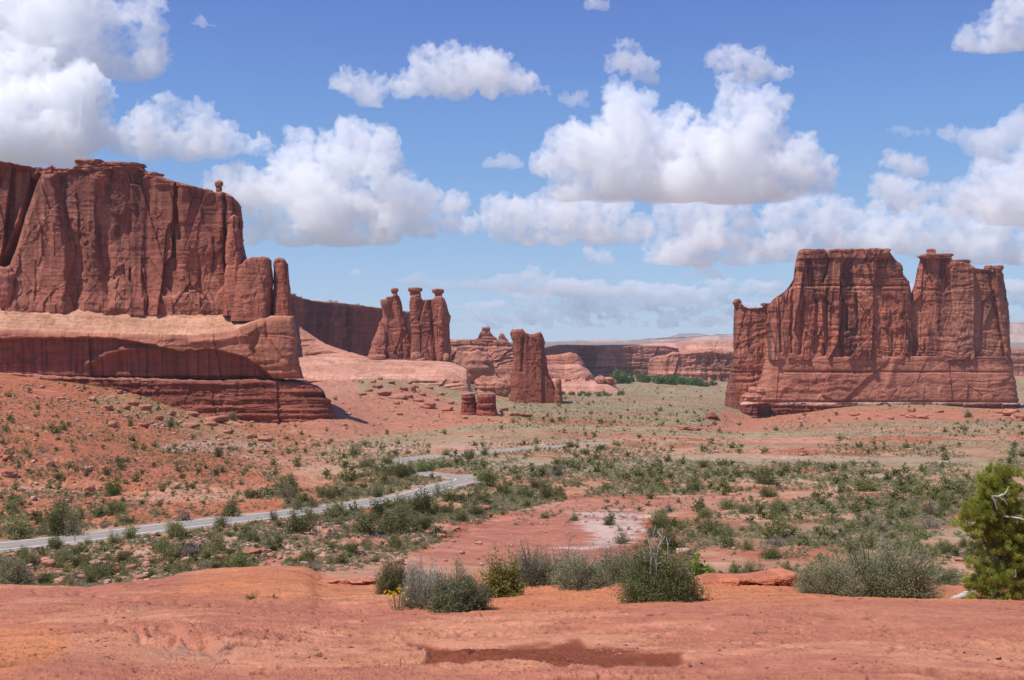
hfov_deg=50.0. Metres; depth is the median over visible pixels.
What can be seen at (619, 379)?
cottonwood tree
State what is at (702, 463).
juniper bush
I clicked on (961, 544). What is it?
juniper bush
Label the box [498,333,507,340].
rock pinnacle
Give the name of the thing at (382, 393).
boulder
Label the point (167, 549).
juniper bush
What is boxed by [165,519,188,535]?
juniper bush
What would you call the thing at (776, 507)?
juniper bush
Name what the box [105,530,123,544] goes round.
juniper bush
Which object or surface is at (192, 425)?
boulder
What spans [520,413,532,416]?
boulder
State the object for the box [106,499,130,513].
green shrub
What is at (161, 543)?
juniper bush
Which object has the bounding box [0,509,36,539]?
juniper bush
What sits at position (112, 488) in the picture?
green shrub
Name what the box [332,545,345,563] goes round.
dark shrub
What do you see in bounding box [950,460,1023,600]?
juniper tree
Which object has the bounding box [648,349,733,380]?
cliff
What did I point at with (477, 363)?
rock dome
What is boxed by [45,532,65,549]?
juniper bush
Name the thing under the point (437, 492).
dark shrub
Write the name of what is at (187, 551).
dark shrub
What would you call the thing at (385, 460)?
juniper bush
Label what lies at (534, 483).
juniper bush
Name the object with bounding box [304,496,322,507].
dark shrub
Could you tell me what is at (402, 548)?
green shrub
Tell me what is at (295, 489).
juniper bush
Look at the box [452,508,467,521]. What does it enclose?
juniper bush
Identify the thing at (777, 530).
juniper bush
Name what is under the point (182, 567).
juniper bush
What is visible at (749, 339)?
rock tower
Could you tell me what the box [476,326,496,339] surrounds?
rock pinnacle
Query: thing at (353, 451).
juniper bush
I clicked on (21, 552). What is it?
juniper bush
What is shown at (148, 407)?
boulder
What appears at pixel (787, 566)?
juniper bush
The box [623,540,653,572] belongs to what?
shrub
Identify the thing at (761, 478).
juniper bush
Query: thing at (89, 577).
juniper bush
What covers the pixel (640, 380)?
cottonwood tree
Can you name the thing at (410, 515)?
juniper bush
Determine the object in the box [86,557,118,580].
juniper bush
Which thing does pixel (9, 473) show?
boulder
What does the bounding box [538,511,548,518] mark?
green shrub
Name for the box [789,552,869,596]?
shrub
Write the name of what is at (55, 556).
juniper bush
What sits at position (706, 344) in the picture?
plateau
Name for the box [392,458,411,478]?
juniper bush
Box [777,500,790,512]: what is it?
juniper bush
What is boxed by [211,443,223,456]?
juniper bush
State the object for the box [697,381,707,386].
cottonwood tree
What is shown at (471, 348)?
rock dome
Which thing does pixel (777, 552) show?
juniper bush
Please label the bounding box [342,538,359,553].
juniper bush
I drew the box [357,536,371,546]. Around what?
green shrub
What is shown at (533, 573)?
shrub
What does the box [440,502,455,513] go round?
juniper bush
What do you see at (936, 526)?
dark shrub
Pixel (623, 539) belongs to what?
dark shrub
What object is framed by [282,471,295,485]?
juniper bush
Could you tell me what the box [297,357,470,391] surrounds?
rock bench
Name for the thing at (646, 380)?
cottonwood tree
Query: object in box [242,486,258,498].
juniper bush
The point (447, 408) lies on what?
boulder
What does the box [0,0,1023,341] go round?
sky
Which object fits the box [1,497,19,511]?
juniper bush
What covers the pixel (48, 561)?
rubble
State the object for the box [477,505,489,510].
boulder
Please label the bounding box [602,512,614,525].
juniper bush
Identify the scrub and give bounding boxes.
[0,380,1023,586]
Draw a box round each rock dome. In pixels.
[295,323,366,358]
[454,351,470,365]
[456,345,484,352]
[461,349,494,383]
[474,375,498,394]
[495,377,510,396]
[546,352,585,367]
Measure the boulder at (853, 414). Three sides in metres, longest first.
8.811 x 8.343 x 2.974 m
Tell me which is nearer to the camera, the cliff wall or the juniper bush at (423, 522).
the juniper bush at (423, 522)
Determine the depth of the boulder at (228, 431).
510.23 m
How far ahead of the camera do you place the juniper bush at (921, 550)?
139.48 m
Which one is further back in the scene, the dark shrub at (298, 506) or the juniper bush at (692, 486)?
the juniper bush at (692, 486)
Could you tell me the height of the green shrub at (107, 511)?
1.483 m
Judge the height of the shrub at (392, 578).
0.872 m
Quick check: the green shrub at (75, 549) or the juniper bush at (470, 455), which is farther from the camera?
the juniper bush at (470, 455)
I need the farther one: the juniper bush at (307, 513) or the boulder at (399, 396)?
the boulder at (399, 396)
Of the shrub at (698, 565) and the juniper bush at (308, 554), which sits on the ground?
the juniper bush at (308, 554)
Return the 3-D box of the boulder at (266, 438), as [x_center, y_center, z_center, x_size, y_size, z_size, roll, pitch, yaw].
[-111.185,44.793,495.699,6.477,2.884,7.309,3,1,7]
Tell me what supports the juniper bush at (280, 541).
on the ground
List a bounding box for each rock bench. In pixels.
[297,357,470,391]
[450,339,513,380]
[547,364,594,381]
[553,381,619,393]
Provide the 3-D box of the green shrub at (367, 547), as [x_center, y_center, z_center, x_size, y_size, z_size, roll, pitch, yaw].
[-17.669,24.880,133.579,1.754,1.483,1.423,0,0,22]
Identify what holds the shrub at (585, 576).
on the slickrock
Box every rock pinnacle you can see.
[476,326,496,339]
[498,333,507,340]
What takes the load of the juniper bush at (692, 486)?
on the ground
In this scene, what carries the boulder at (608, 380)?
on the rock bench at (586, 386)
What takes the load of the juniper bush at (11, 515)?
on the ground
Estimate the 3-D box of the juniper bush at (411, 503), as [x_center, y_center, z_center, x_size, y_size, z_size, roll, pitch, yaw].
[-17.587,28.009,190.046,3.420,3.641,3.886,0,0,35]
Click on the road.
(204, 522)
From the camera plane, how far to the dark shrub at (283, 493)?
218.34 m
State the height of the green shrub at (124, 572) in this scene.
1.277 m
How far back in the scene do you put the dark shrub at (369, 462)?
342.25 m
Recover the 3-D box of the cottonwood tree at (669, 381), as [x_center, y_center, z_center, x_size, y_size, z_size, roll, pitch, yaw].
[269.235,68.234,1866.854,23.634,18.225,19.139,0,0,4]
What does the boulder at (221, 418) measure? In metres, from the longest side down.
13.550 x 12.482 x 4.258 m
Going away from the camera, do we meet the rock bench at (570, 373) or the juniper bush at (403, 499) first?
the juniper bush at (403, 499)
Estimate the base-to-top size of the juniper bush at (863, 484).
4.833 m
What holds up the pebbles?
on the slickrock
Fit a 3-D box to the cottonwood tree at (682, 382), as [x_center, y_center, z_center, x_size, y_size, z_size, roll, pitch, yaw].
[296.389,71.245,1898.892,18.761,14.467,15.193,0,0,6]
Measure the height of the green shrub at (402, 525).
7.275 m
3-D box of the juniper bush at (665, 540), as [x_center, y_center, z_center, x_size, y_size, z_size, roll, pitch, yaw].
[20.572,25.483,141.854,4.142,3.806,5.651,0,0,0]
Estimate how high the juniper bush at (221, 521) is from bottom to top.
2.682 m
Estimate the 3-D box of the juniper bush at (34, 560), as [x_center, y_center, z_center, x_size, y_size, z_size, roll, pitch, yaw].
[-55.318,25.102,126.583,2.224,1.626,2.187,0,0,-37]
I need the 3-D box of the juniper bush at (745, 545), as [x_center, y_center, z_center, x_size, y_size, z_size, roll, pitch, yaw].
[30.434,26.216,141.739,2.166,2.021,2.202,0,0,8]
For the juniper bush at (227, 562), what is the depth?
95.34 m
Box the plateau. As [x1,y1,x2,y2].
[641,339,733,350]
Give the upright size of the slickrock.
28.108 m
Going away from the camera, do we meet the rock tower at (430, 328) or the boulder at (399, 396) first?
the boulder at (399, 396)
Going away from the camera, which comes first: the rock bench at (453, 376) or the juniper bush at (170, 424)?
the juniper bush at (170, 424)
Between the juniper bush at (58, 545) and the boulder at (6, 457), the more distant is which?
the boulder at (6, 457)
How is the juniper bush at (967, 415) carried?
on the ground
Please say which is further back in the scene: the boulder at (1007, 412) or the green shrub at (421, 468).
the boulder at (1007, 412)
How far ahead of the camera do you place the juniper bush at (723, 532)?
155.19 m
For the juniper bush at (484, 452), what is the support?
on the ground
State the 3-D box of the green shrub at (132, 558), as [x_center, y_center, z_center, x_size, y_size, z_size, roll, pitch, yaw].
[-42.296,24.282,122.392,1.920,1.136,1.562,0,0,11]
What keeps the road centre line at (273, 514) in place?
on the road
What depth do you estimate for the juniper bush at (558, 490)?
239.85 m
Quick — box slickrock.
[0,565,1023,679]
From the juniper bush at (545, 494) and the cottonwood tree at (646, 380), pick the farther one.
the cottonwood tree at (646, 380)
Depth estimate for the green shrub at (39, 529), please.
173.18 m
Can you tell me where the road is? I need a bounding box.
[0,443,608,550]
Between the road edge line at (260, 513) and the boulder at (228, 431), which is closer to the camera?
the road edge line at (260, 513)
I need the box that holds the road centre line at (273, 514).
[3,443,597,545]
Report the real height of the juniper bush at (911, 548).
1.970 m
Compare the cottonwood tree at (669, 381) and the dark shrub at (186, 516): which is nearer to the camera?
the dark shrub at (186, 516)
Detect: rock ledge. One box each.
[321,577,378,584]
[692,567,800,586]
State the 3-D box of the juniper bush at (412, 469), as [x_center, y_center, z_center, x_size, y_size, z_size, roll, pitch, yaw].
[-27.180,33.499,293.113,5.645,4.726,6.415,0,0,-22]
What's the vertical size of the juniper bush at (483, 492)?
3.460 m
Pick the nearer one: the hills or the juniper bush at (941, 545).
the juniper bush at (941, 545)
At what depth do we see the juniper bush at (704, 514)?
189.83 m
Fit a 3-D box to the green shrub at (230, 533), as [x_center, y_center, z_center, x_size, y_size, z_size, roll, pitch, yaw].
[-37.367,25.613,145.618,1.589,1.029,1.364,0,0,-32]
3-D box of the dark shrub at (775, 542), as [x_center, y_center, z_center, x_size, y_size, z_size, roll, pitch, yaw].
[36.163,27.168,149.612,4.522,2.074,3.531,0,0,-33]
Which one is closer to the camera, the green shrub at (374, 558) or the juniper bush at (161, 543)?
the green shrub at (374, 558)
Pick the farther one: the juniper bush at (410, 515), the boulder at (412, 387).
the boulder at (412, 387)
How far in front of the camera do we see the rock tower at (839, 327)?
1087.47 m
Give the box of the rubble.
[0,383,1014,583]
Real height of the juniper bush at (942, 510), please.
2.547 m
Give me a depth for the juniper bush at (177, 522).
159.77 m
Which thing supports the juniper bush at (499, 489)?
on the ground
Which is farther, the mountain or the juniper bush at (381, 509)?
the mountain
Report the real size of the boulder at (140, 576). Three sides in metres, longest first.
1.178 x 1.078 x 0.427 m
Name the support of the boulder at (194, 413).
on the ground
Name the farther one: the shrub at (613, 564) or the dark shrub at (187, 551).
the dark shrub at (187, 551)
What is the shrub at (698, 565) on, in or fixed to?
on the slickrock
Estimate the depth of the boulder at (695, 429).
645.80 m
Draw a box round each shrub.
[0,547,45,584]
[34,528,47,534]
[51,572,63,578]
[59,506,85,536]
[59,564,71,573]
[62,573,78,580]
[63,574,74,585]
[72,546,82,555]
[81,460,92,476]
[98,473,125,496]
[102,508,110,515]
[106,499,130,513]
[113,576,121,582]
[119,562,130,575]
[128,555,138,561]
[145,568,156,577]
[168,534,212,556]
[174,501,193,520]
[211,551,221,560]
[215,488,242,516]
[225,529,235,536]
[277,481,294,497]
[279,491,316,533]
[292,497,305,509]
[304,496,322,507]
[327,540,334,548]
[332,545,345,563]
[334,516,344,524]
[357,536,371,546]
[358,453,374,467]
[362,541,374,549]
[369,457,388,472]
[370,552,380,561]
[371,546,422,594]
[377,469,391,484]
[378,454,402,475]
[385,486,417,535]
[394,549,450,609]
[399,544,406,552]
[413,539,419,545]
[414,460,430,471]
[423,551,498,612]
[431,482,446,495]
[431,500,442,512]
[437,474,459,501]
[440,455,453,466]
[471,469,483,480]
[477,540,528,597]
[485,528,591,588]
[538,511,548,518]
[546,537,616,590]
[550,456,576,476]
[569,513,579,520]
[580,538,641,583]
[610,516,719,603]
[612,525,631,543]
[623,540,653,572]
[650,508,670,516]
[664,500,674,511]
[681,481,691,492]
[687,549,713,576]
[695,513,722,532]
[754,476,783,497]
[762,534,789,546]
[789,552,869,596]
[813,525,962,598]
[868,520,893,531]
[887,533,896,538]
[904,492,922,505]
[916,515,944,529]
[923,499,940,514]
[923,558,960,585]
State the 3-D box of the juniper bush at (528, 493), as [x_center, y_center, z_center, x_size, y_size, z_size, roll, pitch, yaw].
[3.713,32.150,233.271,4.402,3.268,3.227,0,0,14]
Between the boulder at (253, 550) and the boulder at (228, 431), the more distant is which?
the boulder at (228, 431)
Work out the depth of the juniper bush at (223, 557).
110.19 m
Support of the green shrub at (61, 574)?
on the ground
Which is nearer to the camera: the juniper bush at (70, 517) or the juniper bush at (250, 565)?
the juniper bush at (250, 565)
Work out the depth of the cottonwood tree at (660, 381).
1873.21 m
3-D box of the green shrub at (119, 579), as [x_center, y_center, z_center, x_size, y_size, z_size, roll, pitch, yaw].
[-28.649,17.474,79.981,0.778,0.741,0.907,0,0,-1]
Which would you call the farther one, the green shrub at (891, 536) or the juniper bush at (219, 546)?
the green shrub at (891, 536)
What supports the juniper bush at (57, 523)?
on the ground
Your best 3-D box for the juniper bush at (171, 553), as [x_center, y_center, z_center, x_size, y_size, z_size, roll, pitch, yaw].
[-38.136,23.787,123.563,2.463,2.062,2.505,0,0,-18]
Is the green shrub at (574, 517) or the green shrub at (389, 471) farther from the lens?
the green shrub at (389, 471)
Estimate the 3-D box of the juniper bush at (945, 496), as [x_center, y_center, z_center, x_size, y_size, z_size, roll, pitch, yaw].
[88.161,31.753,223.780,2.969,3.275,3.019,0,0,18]
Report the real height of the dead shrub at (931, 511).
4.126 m
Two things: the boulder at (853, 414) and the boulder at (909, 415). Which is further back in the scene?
the boulder at (853, 414)
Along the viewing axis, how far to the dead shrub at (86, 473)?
249.78 m
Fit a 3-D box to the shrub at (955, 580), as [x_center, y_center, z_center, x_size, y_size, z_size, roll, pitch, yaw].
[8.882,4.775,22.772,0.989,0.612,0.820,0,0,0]
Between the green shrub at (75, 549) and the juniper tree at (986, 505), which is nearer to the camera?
the juniper tree at (986, 505)
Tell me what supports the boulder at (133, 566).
on the ground
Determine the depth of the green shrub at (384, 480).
258.28 m
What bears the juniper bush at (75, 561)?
on the ground
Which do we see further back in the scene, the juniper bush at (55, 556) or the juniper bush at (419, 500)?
the juniper bush at (419, 500)
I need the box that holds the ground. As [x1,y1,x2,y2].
[0,342,1023,585]
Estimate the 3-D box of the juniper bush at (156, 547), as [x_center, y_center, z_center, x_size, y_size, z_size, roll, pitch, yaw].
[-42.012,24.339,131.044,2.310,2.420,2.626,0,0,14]
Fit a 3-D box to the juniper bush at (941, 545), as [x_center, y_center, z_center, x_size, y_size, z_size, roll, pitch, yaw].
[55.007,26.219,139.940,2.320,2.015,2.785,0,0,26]
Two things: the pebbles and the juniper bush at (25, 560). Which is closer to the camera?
the pebbles
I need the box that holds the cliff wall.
[0,159,335,424]
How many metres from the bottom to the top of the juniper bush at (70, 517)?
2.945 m
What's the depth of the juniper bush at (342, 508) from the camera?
180.62 m
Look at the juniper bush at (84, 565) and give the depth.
102.24 m
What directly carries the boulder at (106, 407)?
on the ground
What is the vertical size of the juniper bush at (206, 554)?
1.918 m
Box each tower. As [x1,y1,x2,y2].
[366,288,410,359]
[408,287,450,361]
[509,329,554,402]
[554,378,562,403]
[724,299,769,409]
[740,248,1019,416]
[911,249,1010,359]
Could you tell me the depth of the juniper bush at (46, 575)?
89.64 m
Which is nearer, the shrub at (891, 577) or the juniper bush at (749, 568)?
the shrub at (891, 577)
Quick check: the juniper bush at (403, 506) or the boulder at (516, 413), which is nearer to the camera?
the juniper bush at (403, 506)
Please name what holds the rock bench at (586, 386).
on the ground
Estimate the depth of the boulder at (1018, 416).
803.25 m
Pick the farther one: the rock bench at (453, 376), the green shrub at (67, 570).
the rock bench at (453, 376)
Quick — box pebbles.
[0,587,1023,675]
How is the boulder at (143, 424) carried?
on the ground
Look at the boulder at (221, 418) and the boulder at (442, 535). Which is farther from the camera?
the boulder at (221, 418)
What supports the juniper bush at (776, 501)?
on the ground
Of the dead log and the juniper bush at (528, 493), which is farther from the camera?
the juniper bush at (528, 493)
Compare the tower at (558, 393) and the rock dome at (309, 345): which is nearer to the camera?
the tower at (558, 393)
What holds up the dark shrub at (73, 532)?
on the ground
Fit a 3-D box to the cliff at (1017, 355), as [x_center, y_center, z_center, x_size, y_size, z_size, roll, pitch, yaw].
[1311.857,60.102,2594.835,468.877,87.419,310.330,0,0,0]
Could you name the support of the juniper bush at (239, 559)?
on the ground
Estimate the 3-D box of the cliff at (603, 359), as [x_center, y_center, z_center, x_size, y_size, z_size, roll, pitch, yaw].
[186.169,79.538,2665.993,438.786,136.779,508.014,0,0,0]
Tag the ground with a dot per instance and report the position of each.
(499, 528)
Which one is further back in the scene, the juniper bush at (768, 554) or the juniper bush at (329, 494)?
the juniper bush at (329, 494)
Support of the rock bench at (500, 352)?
on the ground
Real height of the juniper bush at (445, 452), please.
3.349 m
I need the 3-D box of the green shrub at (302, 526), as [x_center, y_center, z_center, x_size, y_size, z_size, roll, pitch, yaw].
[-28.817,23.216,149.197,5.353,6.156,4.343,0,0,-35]
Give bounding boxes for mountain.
[672,333,707,336]
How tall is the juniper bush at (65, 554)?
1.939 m
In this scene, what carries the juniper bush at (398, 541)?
on the ground
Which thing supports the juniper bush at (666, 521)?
on the ground
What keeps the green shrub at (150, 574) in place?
on the ground
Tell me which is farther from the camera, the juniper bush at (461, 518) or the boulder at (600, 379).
the boulder at (600, 379)
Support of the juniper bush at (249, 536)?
on the ground
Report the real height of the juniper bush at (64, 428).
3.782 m
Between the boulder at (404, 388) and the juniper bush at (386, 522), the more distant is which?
the boulder at (404, 388)
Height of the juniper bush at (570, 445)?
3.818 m
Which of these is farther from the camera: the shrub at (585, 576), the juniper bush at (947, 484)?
the juniper bush at (947, 484)
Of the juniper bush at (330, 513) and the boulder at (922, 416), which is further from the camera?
the boulder at (922, 416)
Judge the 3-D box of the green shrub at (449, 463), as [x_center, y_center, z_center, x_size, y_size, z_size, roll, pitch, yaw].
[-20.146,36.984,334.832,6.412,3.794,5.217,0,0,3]
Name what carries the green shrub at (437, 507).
on the ground
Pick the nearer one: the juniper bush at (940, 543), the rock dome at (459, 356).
the juniper bush at (940, 543)
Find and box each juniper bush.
[0,508,30,524]
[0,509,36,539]
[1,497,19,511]
[16,544,30,558]
[19,553,34,565]
[25,552,40,563]
[31,568,54,584]
[38,497,71,536]
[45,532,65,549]
[52,550,63,561]
[54,547,72,560]
[59,420,67,430]
[59,504,74,518]
[65,508,86,523]
[65,548,84,567]
[78,553,103,573]
[79,561,100,583]
[81,552,91,562]
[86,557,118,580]
[97,553,122,575]
[104,499,121,514]
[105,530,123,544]
[114,512,135,523]
[114,548,129,563]
[118,523,140,539]
[127,417,133,425]
[150,538,165,553]
[152,533,171,553]
[159,541,176,556]
[162,542,181,560]
[163,518,185,531]
[164,521,184,539]
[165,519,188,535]
[166,415,176,427]
[170,554,201,572]
[198,523,229,554]
[199,547,213,560]
[207,557,226,568]
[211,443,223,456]
[212,509,230,528]
[218,552,231,565]
[222,546,256,567]
[223,553,242,567]
[227,411,236,419]
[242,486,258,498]
[242,526,262,540]
[245,530,256,542]
[245,555,260,566]
[266,509,279,520]
[276,533,283,548]
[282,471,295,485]
[286,482,300,496]
[292,489,308,502]
[299,542,320,560]
[300,507,317,519]
[313,482,328,497]
[319,501,339,518]
[323,484,339,499]
[333,497,349,514]
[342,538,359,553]
[346,442,362,455]
[347,506,387,533]
[364,508,379,521]
[369,483,384,497]
[369,490,390,518]
[377,510,399,532]
[379,452,394,464]
[389,532,402,547]
[391,492,407,503]
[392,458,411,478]
[395,503,410,514]
[404,460,419,473]
[405,494,420,510]
[406,506,419,524]
[407,482,436,513]
[412,510,437,530]
[440,448,452,455]
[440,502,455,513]
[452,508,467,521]
[462,445,475,458]
[465,498,485,515]
[471,488,492,502]
[473,461,503,486]
[479,446,489,455]
[494,480,512,493]
[520,485,535,497]
[530,476,540,488]
[538,480,553,498]
[552,482,564,495]
[564,439,575,447]
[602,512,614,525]
[644,514,666,528]
[645,523,658,537]
[649,544,661,555]
[654,525,685,552]
[660,514,672,525]
[687,476,700,490]
[696,457,711,466]
[696,504,716,518]
[707,564,718,572]
[710,493,742,509]
[713,525,736,541]
[726,558,742,572]
[737,499,752,513]
[740,537,755,550]
[740,558,766,572]
[752,462,781,484]
[754,503,791,539]
[759,546,776,558]
[767,505,782,518]
[767,545,783,557]
[769,503,783,513]
[771,496,781,505]
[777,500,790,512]
[780,559,793,570]
[803,556,823,573]
[843,471,881,491]
[846,537,863,552]
[859,532,874,547]
[881,505,897,519]
[902,539,919,550]
[904,501,918,515]
[908,523,923,536]
[911,541,926,553]
[921,501,930,513]
[924,542,942,556]
[931,471,967,493]
[933,537,951,548]
[934,504,949,516]
[936,538,949,551]
[938,496,953,509]
[939,489,948,502]
[939,540,956,554]
[956,535,969,547]
[964,408,972,417]
[965,539,978,550]
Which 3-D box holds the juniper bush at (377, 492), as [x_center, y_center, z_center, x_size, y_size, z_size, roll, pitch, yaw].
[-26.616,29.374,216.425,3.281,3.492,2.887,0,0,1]
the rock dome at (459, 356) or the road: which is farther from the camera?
the rock dome at (459, 356)
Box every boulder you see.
[0,469,17,477]
[2,455,11,460]
[45,460,55,466]
[82,485,95,492]
[100,404,112,410]
[120,404,130,409]
[126,564,137,569]
[128,400,139,405]
[134,574,147,579]
[138,423,149,426]
[139,404,152,410]
[153,415,163,420]
[167,411,176,415]
[181,423,197,427]
[186,411,199,416]
[204,415,230,422]
[204,421,217,426]
[222,429,233,433]
[243,546,264,553]
[258,436,273,441]
[372,383,382,387]
[377,391,391,395]
[388,393,406,398]
[399,387,407,390]
[410,384,415,391]
[419,402,435,408]
[437,533,446,537]
[441,406,453,410]
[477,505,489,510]
[508,411,519,415]
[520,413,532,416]
[595,375,604,383]
[605,377,613,383]
[677,425,691,429]
[688,427,700,430]
[848,413,859,415]
[905,414,916,417]
[908,407,915,411]
[915,414,928,418]
[992,410,1001,413]
[1002,408,1019,415]
[1009,412,1023,420]
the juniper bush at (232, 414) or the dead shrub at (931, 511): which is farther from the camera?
the juniper bush at (232, 414)
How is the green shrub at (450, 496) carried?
on the ground
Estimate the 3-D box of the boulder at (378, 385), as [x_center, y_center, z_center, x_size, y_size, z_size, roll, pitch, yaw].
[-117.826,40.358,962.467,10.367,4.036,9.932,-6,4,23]
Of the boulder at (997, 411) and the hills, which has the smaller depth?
the boulder at (997, 411)
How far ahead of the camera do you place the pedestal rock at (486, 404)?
792.36 m
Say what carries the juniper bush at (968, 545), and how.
on the ground
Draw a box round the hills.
[560,322,1023,341]
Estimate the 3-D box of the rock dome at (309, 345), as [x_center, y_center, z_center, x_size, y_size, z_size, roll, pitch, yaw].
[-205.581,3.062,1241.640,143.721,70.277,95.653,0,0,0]
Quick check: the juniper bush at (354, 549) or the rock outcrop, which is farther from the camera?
the rock outcrop
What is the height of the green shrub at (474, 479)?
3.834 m
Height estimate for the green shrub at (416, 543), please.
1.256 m
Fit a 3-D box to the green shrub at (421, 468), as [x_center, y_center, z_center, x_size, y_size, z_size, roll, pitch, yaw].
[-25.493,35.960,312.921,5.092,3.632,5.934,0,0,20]
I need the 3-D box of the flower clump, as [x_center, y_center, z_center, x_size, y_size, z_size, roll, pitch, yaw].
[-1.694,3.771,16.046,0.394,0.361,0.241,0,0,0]
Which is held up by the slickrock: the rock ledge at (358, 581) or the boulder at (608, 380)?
the rock ledge at (358, 581)
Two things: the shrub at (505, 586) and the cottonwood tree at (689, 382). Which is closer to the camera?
the shrub at (505, 586)
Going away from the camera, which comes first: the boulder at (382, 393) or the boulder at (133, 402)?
the boulder at (133, 402)
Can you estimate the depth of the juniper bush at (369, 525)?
153.42 m
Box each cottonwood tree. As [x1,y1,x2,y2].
[613,372,628,383]
[632,370,643,379]
[635,371,646,381]
[641,374,650,382]
[654,374,665,383]
[663,375,677,384]
[670,373,685,383]
[678,377,686,384]
[684,379,694,384]
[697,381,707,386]
[708,377,717,385]
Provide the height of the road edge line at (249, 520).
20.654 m
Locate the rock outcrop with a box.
[705,412,720,420]
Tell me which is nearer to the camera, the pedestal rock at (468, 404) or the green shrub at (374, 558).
the green shrub at (374, 558)
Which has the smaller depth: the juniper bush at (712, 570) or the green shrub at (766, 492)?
the juniper bush at (712, 570)
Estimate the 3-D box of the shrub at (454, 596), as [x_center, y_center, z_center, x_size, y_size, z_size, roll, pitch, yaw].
[-0.725,3.532,15.997,1.140,0.900,0.824,0,0,-21]
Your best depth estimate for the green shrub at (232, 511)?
174.71 m
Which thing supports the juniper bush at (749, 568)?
on the ground
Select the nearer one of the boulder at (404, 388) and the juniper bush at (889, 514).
the juniper bush at (889, 514)
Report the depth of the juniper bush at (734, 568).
93.03 m
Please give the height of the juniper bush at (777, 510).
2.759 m
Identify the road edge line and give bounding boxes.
[0,444,592,549]
[1,443,586,542]
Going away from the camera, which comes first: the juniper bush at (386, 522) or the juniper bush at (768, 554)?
the juniper bush at (768, 554)
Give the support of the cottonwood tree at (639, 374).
on the ground
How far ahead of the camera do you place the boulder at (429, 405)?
848.63 m
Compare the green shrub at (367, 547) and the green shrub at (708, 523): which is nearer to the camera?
the green shrub at (367, 547)
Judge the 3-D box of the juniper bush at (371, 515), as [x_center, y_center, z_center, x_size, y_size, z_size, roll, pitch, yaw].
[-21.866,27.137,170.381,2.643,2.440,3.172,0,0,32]
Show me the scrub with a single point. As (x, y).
(856, 509)
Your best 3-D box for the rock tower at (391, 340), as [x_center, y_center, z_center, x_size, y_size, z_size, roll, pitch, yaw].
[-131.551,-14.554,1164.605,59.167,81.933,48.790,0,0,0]
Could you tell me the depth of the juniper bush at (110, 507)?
187.47 m
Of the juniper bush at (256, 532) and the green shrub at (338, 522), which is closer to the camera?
the juniper bush at (256, 532)
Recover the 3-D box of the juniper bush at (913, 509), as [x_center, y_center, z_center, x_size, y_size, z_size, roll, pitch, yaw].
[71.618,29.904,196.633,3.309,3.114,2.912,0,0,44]
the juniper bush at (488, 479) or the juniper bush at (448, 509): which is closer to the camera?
the juniper bush at (448, 509)
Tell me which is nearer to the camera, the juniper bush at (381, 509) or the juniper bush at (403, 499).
the juniper bush at (381, 509)
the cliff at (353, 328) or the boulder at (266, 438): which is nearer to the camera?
the boulder at (266, 438)
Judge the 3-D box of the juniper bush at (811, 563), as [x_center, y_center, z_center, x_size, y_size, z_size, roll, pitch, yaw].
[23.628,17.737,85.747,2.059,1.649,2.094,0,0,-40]
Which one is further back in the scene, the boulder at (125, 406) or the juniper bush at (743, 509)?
the boulder at (125, 406)
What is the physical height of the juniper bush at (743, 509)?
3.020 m
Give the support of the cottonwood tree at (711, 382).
on the ground
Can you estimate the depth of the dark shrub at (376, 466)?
299.66 m
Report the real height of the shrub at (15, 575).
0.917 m
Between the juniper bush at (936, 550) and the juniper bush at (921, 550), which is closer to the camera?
the juniper bush at (936, 550)
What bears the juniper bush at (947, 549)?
on the ground
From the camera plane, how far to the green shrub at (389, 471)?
290.79 m
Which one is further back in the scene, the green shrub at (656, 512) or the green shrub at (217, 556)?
the green shrub at (656, 512)
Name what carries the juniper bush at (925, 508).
on the ground
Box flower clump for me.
[383,585,409,609]
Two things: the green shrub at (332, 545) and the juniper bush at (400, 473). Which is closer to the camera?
the green shrub at (332, 545)
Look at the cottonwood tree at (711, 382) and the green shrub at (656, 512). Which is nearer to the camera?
the green shrub at (656, 512)
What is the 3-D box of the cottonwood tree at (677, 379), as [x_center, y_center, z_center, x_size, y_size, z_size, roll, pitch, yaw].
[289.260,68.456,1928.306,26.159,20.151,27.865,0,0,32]
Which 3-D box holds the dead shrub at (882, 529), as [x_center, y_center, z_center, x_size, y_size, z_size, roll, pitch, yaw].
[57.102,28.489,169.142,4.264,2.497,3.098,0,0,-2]
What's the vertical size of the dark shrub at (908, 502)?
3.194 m
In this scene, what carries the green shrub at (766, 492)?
on the ground
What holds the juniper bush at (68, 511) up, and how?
on the ground
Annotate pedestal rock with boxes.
[460,392,476,414]
[476,392,497,415]
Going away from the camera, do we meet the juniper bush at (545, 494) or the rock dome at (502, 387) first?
the juniper bush at (545, 494)
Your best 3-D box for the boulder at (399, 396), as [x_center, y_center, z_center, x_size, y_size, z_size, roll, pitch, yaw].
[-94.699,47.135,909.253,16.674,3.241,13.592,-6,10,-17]
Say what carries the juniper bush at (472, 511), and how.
on the ground
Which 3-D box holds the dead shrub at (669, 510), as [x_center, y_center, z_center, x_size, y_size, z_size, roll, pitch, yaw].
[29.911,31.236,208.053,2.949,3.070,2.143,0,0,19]
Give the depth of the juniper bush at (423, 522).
164.19 m
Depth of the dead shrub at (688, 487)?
254.38 m
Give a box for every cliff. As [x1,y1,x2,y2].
[272,294,411,356]
[544,345,678,374]
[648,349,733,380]
[1011,347,1023,375]
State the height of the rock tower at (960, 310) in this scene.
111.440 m
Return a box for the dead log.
[950,590,975,598]
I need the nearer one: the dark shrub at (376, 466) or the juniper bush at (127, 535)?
the juniper bush at (127, 535)
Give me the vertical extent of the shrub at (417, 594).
0.868 m
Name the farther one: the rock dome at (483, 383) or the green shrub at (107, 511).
the rock dome at (483, 383)
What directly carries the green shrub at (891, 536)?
on the ground

